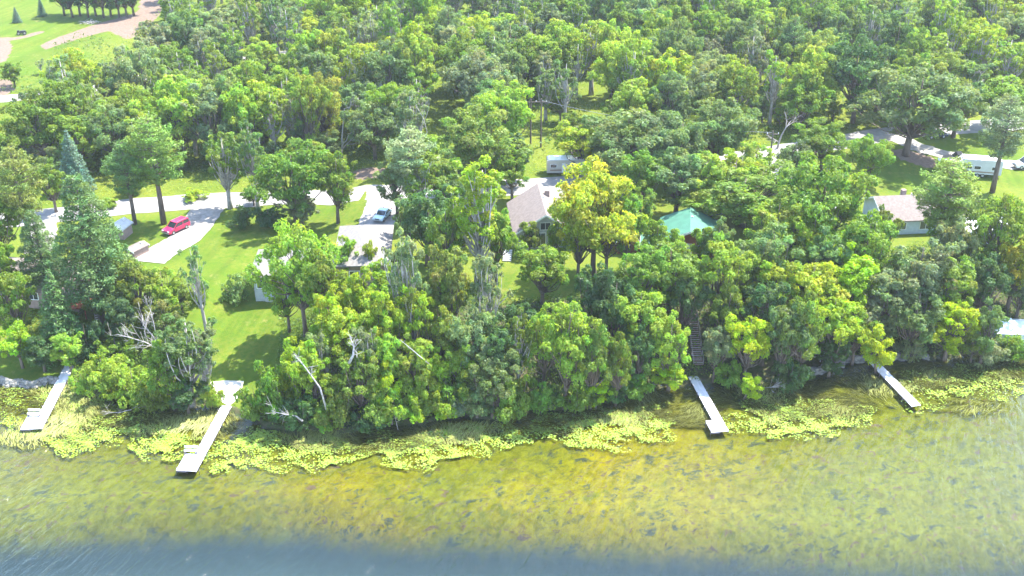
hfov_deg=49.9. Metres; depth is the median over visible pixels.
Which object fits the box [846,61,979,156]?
oak tree
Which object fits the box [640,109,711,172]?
oak tree
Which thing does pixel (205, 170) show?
wood undergrowth
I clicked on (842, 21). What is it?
broadleaf tree
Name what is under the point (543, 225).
window
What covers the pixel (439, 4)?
oak tree
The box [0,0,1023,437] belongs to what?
ground
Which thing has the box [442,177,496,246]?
broadleaf tree
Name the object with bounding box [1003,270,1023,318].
broadleaf tree
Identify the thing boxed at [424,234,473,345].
broadleaf tree
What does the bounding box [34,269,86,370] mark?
spruce tree
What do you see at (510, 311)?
tree
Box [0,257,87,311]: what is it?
tan roof house
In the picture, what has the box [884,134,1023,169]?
gravel lane
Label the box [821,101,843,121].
tree
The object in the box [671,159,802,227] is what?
oak tree
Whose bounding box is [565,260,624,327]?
broadleaf tree
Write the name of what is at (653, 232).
broadleaf tree
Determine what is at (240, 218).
shrub
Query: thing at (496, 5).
thin tree
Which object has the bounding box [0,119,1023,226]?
road
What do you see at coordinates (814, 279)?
broadleaf tree
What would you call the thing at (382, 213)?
parked car
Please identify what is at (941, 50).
aspen tree
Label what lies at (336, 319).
broadleaf tree
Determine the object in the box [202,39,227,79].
aspen tree
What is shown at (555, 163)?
camper trailer
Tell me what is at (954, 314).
broadleaf tree
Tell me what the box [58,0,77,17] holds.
broadleaf tree
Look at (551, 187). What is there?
gable house driveway
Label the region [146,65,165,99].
aspen tree
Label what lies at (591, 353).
broadleaf tree
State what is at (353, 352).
dead branch
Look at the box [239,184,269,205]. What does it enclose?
tree
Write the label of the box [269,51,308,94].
broadleaf tree
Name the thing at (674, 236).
tree
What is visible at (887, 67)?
broadleaf tree
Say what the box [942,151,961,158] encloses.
pickup truck
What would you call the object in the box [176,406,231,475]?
dock
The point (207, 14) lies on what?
oak tree
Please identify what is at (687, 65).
aspen tree
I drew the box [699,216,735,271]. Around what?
broadleaf tree
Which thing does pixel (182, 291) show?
tree
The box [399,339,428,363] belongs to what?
dead branch
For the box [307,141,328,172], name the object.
tree
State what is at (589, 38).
aspen tree
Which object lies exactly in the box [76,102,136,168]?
oak tree
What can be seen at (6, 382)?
stone seawall
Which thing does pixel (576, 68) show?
thin tree
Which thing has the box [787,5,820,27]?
oak tree
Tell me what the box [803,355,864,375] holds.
stone seawall
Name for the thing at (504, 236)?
broadleaf tree
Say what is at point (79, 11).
broadleaf tree
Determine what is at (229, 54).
broadleaf tree
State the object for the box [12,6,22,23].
spruce tree
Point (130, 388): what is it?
shrub
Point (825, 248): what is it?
broadleaf tree
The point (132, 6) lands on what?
broadleaf tree
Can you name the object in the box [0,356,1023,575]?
lakebed
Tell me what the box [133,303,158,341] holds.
dead branch
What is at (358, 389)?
broadleaf tree
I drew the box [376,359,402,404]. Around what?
tree
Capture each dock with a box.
[20,365,73,430]
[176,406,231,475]
[689,376,728,435]
[868,359,920,407]
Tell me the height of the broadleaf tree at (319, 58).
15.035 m
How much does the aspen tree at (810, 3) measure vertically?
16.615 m
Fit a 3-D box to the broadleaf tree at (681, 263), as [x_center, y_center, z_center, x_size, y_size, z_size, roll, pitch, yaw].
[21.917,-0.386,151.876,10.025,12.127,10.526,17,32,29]
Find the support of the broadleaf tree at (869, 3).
on the ground at (248, 334)
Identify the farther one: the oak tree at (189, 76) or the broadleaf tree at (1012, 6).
the broadleaf tree at (1012, 6)
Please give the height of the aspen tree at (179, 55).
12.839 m
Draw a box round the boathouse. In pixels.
[993,318,1023,345]
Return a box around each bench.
[27,409,40,416]
[184,445,197,453]
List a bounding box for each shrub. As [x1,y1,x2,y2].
[63,319,104,359]
[68,368,97,395]
[78,345,134,397]
[93,332,146,362]
[98,378,126,400]
[100,197,117,208]
[109,365,159,408]
[129,378,170,414]
[180,187,209,202]
[189,279,208,301]
[200,381,225,408]
[225,204,252,229]
[233,387,268,421]
[248,202,287,227]
[253,359,296,419]
[266,389,319,431]
[307,398,343,433]
[313,383,354,429]
[349,402,386,434]
[358,396,388,422]
[363,381,412,426]
[403,382,439,423]
[418,376,470,419]
[434,393,449,419]
[448,381,498,418]
[493,374,531,422]
[526,376,564,414]
[538,383,567,408]
[560,385,600,412]
[595,378,628,403]
[620,369,655,400]
[714,359,742,389]
[771,360,814,393]
[892,336,928,362]
[967,338,1010,367]
[999,334,1023,362]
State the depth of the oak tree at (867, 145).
191.15 m
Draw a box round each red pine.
[0,140,47,255]
[99,138,147,224]
[120,111,186,224]
[381,123,439,193]
[433,4,461,45]
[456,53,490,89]
[522,0,545,33]
[758,0,780,11]
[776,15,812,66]
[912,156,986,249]
[920,0,946,32]
[977,93,1023,192]
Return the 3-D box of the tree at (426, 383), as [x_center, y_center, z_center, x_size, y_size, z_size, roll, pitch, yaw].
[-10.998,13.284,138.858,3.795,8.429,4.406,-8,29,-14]
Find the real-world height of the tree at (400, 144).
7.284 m
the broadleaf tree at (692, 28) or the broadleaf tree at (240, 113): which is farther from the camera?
the broadleaf tree at (692, 28)
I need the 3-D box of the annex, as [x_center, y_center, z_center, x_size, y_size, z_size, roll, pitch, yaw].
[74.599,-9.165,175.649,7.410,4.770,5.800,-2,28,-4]
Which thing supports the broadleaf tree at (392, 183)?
on the ground at (248, 334)
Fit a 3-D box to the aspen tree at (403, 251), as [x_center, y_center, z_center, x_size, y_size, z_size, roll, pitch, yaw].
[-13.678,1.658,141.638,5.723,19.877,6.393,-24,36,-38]
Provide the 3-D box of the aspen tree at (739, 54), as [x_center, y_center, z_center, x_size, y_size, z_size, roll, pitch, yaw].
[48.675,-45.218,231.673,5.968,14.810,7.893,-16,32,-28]
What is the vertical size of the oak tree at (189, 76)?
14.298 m
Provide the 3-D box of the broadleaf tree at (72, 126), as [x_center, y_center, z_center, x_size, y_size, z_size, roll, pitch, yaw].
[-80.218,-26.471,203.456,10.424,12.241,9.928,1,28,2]
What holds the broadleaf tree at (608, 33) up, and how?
on the ground at (248, 334)
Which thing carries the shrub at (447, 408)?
on the ground at (248, 334)
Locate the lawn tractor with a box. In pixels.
[17,30,26,34]
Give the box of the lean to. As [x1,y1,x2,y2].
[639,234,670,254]
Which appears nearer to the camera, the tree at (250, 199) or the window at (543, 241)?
the window at (543, 241)
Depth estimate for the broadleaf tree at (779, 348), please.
142.85 m
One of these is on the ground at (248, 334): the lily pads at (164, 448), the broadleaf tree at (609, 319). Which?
the broadleaf tree at (609, 319)
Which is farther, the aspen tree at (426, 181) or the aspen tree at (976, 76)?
the aspen tree at (976, 76)
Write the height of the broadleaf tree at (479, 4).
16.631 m
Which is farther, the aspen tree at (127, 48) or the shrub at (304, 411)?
the aspen tree at (127, 48)
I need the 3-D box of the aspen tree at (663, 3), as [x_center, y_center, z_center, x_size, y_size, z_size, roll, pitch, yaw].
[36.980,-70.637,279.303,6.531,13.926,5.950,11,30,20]
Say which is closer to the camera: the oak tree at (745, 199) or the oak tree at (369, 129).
the oak tree at (745, 199)
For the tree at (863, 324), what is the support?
on the ground at (248, 334)
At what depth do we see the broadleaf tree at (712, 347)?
144.79 m
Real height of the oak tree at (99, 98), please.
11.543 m
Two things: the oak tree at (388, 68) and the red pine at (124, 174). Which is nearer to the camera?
the red pine at (124, 174)
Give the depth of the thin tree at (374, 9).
272.17 m
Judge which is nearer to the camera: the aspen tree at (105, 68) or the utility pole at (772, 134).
the utility pole at (772, 134)
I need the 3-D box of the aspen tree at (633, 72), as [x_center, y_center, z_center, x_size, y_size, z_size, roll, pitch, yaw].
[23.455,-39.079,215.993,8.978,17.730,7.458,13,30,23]
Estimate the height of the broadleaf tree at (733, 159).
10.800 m
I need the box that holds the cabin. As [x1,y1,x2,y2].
[659,207,718,257]
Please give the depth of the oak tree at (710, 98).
210.75 m
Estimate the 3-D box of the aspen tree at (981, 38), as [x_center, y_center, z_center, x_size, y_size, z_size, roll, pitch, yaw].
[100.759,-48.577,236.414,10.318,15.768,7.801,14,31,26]
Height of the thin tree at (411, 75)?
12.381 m
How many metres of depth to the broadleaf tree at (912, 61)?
220.11 m
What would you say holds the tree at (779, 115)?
on the ground at (248, 334)
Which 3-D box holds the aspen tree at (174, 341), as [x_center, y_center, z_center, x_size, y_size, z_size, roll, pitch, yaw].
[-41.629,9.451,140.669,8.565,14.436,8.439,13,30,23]
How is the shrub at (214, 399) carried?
on the ground at (248, 334)
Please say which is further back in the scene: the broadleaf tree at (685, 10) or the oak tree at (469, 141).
the broadleaf tree at (685, 10)
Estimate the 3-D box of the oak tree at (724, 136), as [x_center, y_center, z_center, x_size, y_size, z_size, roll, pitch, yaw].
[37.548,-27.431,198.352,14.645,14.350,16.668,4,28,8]
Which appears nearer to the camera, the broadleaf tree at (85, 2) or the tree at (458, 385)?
the tree at (458, 385)
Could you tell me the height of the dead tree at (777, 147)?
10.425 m
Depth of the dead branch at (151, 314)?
148.71 m
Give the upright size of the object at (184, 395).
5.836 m
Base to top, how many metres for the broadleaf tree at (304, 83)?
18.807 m
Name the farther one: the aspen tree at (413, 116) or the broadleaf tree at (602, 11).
the broadleaf tree at (602, 11)
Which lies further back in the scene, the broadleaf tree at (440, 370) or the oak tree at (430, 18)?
the oak tree at (430, 18)
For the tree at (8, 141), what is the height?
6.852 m
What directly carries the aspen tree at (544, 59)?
on the ground at (248, 334)
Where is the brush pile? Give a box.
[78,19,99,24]
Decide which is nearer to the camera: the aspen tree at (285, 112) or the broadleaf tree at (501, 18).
the aspen tree at (285, 112)
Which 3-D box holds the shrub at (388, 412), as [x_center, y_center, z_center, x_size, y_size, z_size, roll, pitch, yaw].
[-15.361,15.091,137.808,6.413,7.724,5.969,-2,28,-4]
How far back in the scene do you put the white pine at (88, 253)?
150.57 m
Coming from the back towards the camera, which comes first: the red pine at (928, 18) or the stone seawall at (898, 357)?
the red pine at (928, 18)
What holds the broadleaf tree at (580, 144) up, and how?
on the ground at (248, 334)
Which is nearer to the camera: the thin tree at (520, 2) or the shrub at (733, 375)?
the shrub at (733, 375)
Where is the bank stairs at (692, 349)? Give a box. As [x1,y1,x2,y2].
[688,311,703,364]
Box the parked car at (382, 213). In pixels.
[372,207,391,220]
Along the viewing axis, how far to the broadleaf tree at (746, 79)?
209.47 m
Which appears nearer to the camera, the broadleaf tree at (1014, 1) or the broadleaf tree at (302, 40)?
the broadleaf tree at (302, 40)
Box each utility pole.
[527,99,536,143]
[535,99,546,146]
[766,131,778,174]
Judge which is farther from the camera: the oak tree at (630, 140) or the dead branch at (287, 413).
the oak tree at (630, 140)
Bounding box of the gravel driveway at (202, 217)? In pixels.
[136,203,226,263]
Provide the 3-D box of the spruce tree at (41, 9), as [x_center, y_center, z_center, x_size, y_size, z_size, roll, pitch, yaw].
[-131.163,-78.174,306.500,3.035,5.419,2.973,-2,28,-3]
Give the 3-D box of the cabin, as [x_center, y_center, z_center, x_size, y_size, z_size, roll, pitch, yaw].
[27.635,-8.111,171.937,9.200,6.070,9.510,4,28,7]
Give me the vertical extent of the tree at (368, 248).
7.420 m
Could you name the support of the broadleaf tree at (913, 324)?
on the ground at (248, 334)
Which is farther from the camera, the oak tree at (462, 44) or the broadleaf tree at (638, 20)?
the broadleaf tree at (638, 20)
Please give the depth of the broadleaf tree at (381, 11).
258.99 m
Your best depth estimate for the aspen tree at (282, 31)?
254.69 m
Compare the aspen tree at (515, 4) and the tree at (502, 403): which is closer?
the tree at (502, 403)
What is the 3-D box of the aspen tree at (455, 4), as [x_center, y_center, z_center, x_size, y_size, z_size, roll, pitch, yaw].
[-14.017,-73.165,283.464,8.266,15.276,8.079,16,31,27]
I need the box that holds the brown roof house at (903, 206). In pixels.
[862,189,962,233]
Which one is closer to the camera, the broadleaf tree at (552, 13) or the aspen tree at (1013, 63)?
the aspen tree at (1013, 63)
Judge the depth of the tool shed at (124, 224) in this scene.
180.16 m
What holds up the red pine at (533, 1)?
on the ground at (248, 334)
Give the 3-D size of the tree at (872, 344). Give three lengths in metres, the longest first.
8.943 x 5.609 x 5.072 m
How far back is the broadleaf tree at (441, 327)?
139.81 m
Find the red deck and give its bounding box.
[66,297,86,318]
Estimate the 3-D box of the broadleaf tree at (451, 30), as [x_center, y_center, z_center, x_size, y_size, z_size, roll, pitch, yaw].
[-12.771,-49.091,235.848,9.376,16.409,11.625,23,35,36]
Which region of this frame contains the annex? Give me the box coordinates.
[956,218,1007,243]
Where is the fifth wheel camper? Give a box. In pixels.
[954,154,1003,177]
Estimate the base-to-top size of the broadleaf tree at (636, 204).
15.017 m
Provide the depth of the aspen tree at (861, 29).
244.83 m
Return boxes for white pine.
[13,209,66,290]
[48,172,143,325]
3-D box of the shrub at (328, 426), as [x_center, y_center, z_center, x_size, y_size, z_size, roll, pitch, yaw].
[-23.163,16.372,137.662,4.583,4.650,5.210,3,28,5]
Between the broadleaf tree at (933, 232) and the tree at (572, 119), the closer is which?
the broadleaf tree at (933, 232)
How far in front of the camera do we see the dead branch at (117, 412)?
141.78 m
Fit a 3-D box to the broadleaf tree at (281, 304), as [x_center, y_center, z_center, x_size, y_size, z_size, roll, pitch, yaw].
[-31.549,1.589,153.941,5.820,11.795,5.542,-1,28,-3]
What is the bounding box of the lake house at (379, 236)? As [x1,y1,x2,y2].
[251,225,393,300]
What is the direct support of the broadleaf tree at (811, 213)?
on the ground at (248, 334)
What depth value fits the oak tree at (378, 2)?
282.34 m
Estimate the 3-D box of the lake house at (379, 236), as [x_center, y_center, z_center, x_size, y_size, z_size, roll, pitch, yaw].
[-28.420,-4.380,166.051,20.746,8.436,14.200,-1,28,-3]
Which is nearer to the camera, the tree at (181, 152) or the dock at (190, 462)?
the dock at (190, 462)
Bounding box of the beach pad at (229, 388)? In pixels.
[210,380,243,405]
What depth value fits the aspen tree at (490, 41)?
227.26 m
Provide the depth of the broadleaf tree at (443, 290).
142.94 m
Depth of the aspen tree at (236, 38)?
250.60 m
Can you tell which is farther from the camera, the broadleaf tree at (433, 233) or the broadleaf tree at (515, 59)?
the broadleaf tree at (515, 59)
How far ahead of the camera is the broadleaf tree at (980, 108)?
210.24 m
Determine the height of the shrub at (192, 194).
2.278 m
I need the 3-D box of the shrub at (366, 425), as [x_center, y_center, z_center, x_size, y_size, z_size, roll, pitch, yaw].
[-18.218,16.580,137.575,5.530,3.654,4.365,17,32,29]
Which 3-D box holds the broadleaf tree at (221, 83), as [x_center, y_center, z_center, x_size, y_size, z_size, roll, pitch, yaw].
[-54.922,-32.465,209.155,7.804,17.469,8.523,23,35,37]
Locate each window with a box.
[30,293,38,299]
[349,271,359,276]
[535,232,545,247]
[540,222,550,229]
[919,221,931,229]
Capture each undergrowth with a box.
[0,0,1023,175]
[7,239,1023,431]
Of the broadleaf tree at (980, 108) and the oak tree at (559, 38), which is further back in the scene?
the oak tree at (559, 38)
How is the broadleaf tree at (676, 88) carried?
on the ground at (248, 334)
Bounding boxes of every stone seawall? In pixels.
[0,376,58,389]
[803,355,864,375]
[881,352,929,362]
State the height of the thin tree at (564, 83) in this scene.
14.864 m
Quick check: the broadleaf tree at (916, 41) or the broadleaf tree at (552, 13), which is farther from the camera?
the broadleaf tree at (552, 13)
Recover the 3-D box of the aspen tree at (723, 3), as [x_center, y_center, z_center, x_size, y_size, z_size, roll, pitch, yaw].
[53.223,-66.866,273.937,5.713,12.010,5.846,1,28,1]
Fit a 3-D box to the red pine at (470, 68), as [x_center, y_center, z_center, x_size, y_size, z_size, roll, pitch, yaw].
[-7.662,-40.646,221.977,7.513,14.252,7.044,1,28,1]
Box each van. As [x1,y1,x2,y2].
[162,216,190,234]
[1012,156,1023,168]
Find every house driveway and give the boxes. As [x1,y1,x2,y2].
[25,214,59,253]
[358,191,402,224]
[539,183,562,195]
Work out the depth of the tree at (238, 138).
202.17 m
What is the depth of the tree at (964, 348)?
150.77 m
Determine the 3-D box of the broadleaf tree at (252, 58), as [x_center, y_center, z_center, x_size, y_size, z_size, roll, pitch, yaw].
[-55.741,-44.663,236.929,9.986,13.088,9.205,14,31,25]
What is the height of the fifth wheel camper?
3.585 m
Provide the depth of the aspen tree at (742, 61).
217.43 m
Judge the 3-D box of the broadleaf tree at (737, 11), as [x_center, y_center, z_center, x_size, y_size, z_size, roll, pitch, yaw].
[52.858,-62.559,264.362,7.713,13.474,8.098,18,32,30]
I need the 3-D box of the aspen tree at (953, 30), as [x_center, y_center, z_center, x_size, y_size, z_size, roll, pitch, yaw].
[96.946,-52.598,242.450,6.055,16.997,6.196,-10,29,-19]
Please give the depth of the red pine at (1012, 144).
186.46 m
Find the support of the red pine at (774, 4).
on the ground at (248, 334)
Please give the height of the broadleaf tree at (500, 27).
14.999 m
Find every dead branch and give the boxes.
[102,404,139,415]
[107,320,154,352]
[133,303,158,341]
[142,295,156,338]
[266,401,302,423]
[292,347,325,409]
[346,331,361,363]
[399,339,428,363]
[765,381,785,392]
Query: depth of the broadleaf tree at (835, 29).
238.16 m
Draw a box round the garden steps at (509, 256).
[503,250,511,261]
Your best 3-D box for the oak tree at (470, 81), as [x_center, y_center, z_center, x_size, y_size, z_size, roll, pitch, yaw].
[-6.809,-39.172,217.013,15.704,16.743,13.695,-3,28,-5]
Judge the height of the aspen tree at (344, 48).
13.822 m
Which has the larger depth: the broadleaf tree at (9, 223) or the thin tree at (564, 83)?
the thin tree at (564, 83)
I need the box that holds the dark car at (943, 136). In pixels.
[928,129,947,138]
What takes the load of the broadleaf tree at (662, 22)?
on the ground at (248, 334)
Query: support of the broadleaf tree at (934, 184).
on the ground at (248, 334)
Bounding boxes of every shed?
[109,217,133,239]
[125,240,149,257]
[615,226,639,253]
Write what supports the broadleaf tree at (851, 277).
on the ground at (248, 334)
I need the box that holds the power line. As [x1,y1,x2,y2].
[542,100,771,132]
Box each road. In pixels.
[0,51,296,101]
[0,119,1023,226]
[754,152,835,207]
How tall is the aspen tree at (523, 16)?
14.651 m
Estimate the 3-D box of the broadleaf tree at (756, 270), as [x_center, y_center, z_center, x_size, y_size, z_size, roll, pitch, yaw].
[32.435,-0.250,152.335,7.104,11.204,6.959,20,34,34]
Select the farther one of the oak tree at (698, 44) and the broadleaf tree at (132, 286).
the oak tree at (698, 44)
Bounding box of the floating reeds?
[0,355,1023,456]
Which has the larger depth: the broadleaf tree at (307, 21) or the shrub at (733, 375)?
the broadleaf tree at (307, 21)
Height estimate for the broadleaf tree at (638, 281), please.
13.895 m
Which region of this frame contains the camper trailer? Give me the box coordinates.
[546,155,586,174]
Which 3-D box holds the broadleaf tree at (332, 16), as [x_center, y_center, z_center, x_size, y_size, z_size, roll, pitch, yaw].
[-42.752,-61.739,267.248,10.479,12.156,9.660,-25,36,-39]
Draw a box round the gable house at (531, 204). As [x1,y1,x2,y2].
[506,184,569,252]
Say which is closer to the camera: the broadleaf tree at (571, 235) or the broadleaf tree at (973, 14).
the broadleaf tree at (571, 235)
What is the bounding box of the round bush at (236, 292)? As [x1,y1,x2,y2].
[220,272,249,306]
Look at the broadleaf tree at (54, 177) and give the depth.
185.33 m
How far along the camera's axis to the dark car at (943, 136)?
215.21 m
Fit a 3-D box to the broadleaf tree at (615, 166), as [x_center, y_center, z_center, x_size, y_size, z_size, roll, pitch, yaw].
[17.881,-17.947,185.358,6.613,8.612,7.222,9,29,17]
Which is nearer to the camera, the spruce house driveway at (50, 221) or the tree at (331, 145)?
the spruce house driveway at (50, 221)
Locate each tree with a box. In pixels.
[0,61,21,85]
[0,86,71,166]
[0,135,26,160]
[0,199,27,254]
[0,241,17,308]
[0,270,36,338]
[0,320,35,368]
[9,92,40,149]
[9,158,34,181]
[11,86,46,129]
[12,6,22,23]
[19,334,59,371]
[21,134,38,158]
[31,157,69,212]
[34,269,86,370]
[35,58,44,70]
[36,0,47,16]
[36,146,63,170]
[38,69,96,140]
[39,47,110,107]
[39,53,88,112]
[46,109,103,164]
[49,0,65,15]
[49,331,82,372]
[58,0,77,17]
[58,130,96,197]
[70,1,82,15]
[74,0,92,17]
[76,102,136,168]
[78,78,109,111]
[78,155,95,172]
[80,280,109,314]
[81,0,100,15]
[82,97,136,135]
[84,245,131,311]
[87,0,106,17]
[91,61,119,97]
[92,82,157,147]
[102,136,129,154]
[102,296,136,338]
[104,0,114,16]
[104,40,167,98]
[106,0,128,17]
[109,91,132,97]
[109,260,162,327]
[114,45,139,84]
[117,0,134,16]
[124,0,139,15]
[124,107,169,171]
[127,74,215,162]
[133,19,179,57]
[139,266,180,313]
[140,339,189,410]
[142,298,183,340]
[145,47,169,76]
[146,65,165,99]
[151,41,206,70]
[153,313,219,408]
[156,68,212,99]
[157,9,203,58]
[158,0,182,38]
[160,48,192,76]
[162,62,181,74]
[167,2,211,31]
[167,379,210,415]
[168,150,193,172]
[168,273,195,312]
[174,0,203,33]
[177,244,208,330]
[178,82,238,163]
[179,93,208,156]
[185,55,211,91]
[187,20,225,56]
[187,28,212,83]
[189,322,216,385]
[197,70,239,131]
[200,0,216,11]
[200,8,245,35]
[200,133,235,162]
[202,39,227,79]
[205,131,243,209]
[210,13,236,43]
[210,68,235,85]
[218,81,263,161]
[219,22,244,63]
[219,44,245,74]
[221,0,266,38]
[222,79,291,154]
[223,59,291,105]
[226,50,266,74]
[229,0,263,31]
[233,0,261,44]
[234,118,265,206]
[235,133,256,173]
[239,34,289,73]
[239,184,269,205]
[241,136,330,225]
[242,217,340,336]
[252,87,286,149]
[253,0,307,18]
[254,128,270,146]
[258,65,300,136]
[259,2,286,23]
[260,0,287,57]
[264,140,282,155]
[265,266,298,332]
[266,49,277,69]
[266,71,274,76]
[269,6,303,58]
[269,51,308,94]
[270,372,297,404]
[277,93,304,154]
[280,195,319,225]
[280,336,324,400]
[283,9,319,49]
[284,124,313,149]
[285,23,315,66]
[286,0,311,36]
[289,67,332,149]
[291,341,338,401]
[294,44,339,90]
[295,0,351,24]
[295,72,356,143]
[295,245,349,309]
[301,26,346,76]
[305,329,330,398]
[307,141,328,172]
[309,283,355,365]
[311,19,332,53]
[314,305,376,365]
[315,11,347,32]
[315,129,342,152]
[315,150,357,223]
[320,374,349,409]
[323,0,371,20]
[330,13,359,75]
[331,235,358,269]
[333,44,370,98]
[335,34,356,79]
[335,351,387,410]
[337,83,369,135]
[337,326,361,385]
[339,92,356,158]
[339,101,399,159]
[341,265,376,325]
[342,35,393,68]
[342,92,366,144]
[346,18,380,48]
[348,46,373,83]
[350,38,420,93]
[351,326,382,393]
[352,7,386,48]
[360,81,414,145]
[362,3,381,23]
[362,240,377,259]
[362,283,408,351]
[362,326,400,386]
[364,0,401,15]
[365,81,386,103]
[368,258,392,290]
[372,153,407,214]
[374,0,405,39]
[376,1,403,41]
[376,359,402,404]
[381,226,431,360]
[382,35,405,50]
[385,88,430,151]
[387,137,423,166]
[389,0,415,30]
[389,13,436,70]
[390,263,427,303]
[391,33,439,105]
[392,195,430,246]
[393,283,436,353]
[395,332,433,392]
[396,286,420,364]
[399,188,453,266]
[400,0,436,31]
[400,0,448,36]
[401,5,466,46]
[402,147,437,193]
[405,20,428,35]
[407,72,433,130]
[411,369,436,416]
[412,344,455,395]
[416,134,446,154]
[417,302,464,365]
[421,155,463,207]
[421,270,457,324]
[422,200,467,269]
[423,35,437,88]
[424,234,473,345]
[433,25,494,85]
[435,21,476,92]
[436,44,517,103]
[436,103,532,191]
[439,145,469,173]
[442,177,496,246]
[442,342,483,390]
[444,0,464,15]
[445,154,506,282]
[445,311,494,387]
[447,375,473,417]
[458,8,479,28]
[462,0,494,20]
[463,14,499,30]
[463,22,499,48]
[463,78,520,131]
[467,348,520,418]
[468,78,535,153]
[468,292,494,333]
[470,246,513,327]
[473,316,527,379]
[479,10,523,38]
[481,30,508,68]
[482,368,511,416]
[487,19,531,48]
[489,0,511,18]
[490,207,519,281]
[492,149,529,199]
[493,43,528,90]
[493,132,533,169]
[494,301,536,349]
[498,0,517,22]
[500,36,542,96]
[501,0,532,22]
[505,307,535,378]
[512,6,541,48]
[512,86,525,100]
[514,240,570,305]
[518,221,541,249]
[523,302,558,387]
[524,18,589,86]
[526,2,570,58]
[527,71,540,100]
[530,0,548,34]
[532,50,556,102]
[533,68,560,122]
[539,300,601,410]
[546,220,567,255]
[547,155,648,275]
[548,23,587,78]
[548,88,570,121]
[549,59,578,125]
[550,0,577,13]
[552,84,581,103]
[554,119,600,174]
[556,201,603,281]
[561,111,581,128]
[562,0,590,66]
[565,41,592,100]
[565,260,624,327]
[570,28,597,74]
[571,19,603,95]
[571,316,614,410]
[573,116,600,141]
[581,106,680,181]
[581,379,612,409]
[582,128,618,171]
[583,0,617,29]
[585,0,635,30]
[586,29,652,96]
[588,194,628,269]
[588,272,639,352]
[592,18,634,99]
[596,331,637,406]
[600,99,620,115]
[605,1,635,40]
[605,76,664,122]
[605,156,627,178]
[608,42,655,90]
[608,186,647,273]
[610,290,669,362]
[613,148,668,213]
[614,241,673,322]
[616,97,660,125]
[619,0,655,29]
[622,321,660,381]
[624,0,673,16]
[625,187,656,240]
[631,8,665,49]
[639,71,694,120]
[640,8,675,47]
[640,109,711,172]
[640,219,675,254]
[641,42,666,94]
[642,239,713,319]
[643,47,693,105]
[646,16,703,72]
[649,309,690,392]
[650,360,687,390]
[651,146,707,212]
[658,0,667,7]
[663,228,684,252]
[663,271,716,331]
[666,81,735,122]
[668,0,715,22]
[670,0,709,31]
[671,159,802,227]
[672,57,728,114]
[673,20,701,48]
[674,178,749,218]
[676,28,704,68]
[676,55,699,107]
[683,97,762,155]
[683,150,736,214]
[685,4,733,52]
[689,227,711,261]
[692,0,725,50]
[692,230,761,328]
[693,48,731,86]
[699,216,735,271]
[702,35,726,62]
[702,325,735,382]
[706,148,759,192]
[706,284,752,358]
[712,59,759,112]
[715,0,732,39]
[718,0,749,34]
[720,18,752,53]
[721,15,758,61]
[725,312,773,381]
[726,0,776,25]
[726,54,751,101]
[732,41,760,68]
[732,250,770,317]
[734,220,806,307]
[734,281,790,366]
[738,141,776,176]
[741,371,764,400]
[742,28,777,108]
[743,196,807,247]
[744,92,760,112]
[744,259,803,309]
[748,20,783,33]
[748,30,782,80]
[750,93,774,122]
[751,210,829,272]
[752,7,799,90]
[762,49,789,124]
[764,55,791,113]
[765,301,817,387]
[767,109,800,148]
[770,290,830,370]
[772,108,787,124]
[773,137,813,171]
[773,150,889,262]
[775,0,806,31]
[776,44,841,125]
[777,78,838,131]
[781,27,843,84]
[785,259,850,327]
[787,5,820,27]
[790,116,859,171]
[797,197,833,244]
[797,223,853,283]
[801,0,820,23]
[803,0,838,37]
[803,112,820,127]
[805,296,863,371]
[813,208,905,292]
[815,27,844,72]
[815,338,851,377]
[820,7,854,54]
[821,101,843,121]
[823,242,885,313]
[824,32,898,123]
[825,0,872,35]
[839,0,865,45]
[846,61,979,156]
[847,306,883,365]
[848,133,895,176]
[853,4,891,59]
[857,0,884,19]
[857,107,871,115]
[857,323,896,374]
[861,265,919,340]
[864,9,895,52]
[867,60,898,111]
[867,203,904,275]
[868,0,890,23]
[873,74,914,128]
[878,11,914,69]
[885,280,945,345]
[886,236,960,330]
[887,0,906,18]
[890,48,933,104]
[891,1,924,37]
[894,14,918,42]
[894,25,931,68]
[899,2,922,41]
[905,51,975,87]
[909,255,977,327]
[911,27,948,55]
[915,0,965,36]
[923,193,964,236]
[926,295,981,361]
[928,215,981,275]
[929,0,959,47]
[931,36,966,75]
[939,10,968,57]
[951,78,989,137]
[953,0,971,24]
[954,59,995,109]
[955,17,1007,56]
[957,322,989,362]
[959,23,1005,80]
[959,62,992,80]
[962,0,981,18]
[962,192,1023,277]
[966,23,997,60]
[967,0,1004,26]
[967,251,1015,311]
[969,296,1009,364]
[976,74,1023,127]
[981,0,1009,28]
[989,55,1003,77]
[991,35,1022,69]
[992,11,1023,68]
[992,42,1023,83]
[998,237,1023,313]
[1001,0,1022,18]
[1002,1,1023,40]
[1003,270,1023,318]
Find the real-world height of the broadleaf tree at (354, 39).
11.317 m
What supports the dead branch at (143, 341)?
on the ground at (248, 334)
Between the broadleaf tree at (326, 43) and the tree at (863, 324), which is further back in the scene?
the broadleaf tree at (326, 43)
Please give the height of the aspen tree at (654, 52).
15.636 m
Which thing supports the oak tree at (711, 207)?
on the ground at (248, 334)
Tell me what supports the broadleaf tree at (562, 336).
on the ground at (248, 334)
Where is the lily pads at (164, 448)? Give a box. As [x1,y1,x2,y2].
[0,357,1023,473]
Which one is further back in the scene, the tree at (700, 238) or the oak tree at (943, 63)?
the oak tree at (943, 63)
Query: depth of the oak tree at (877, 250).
153.96 m

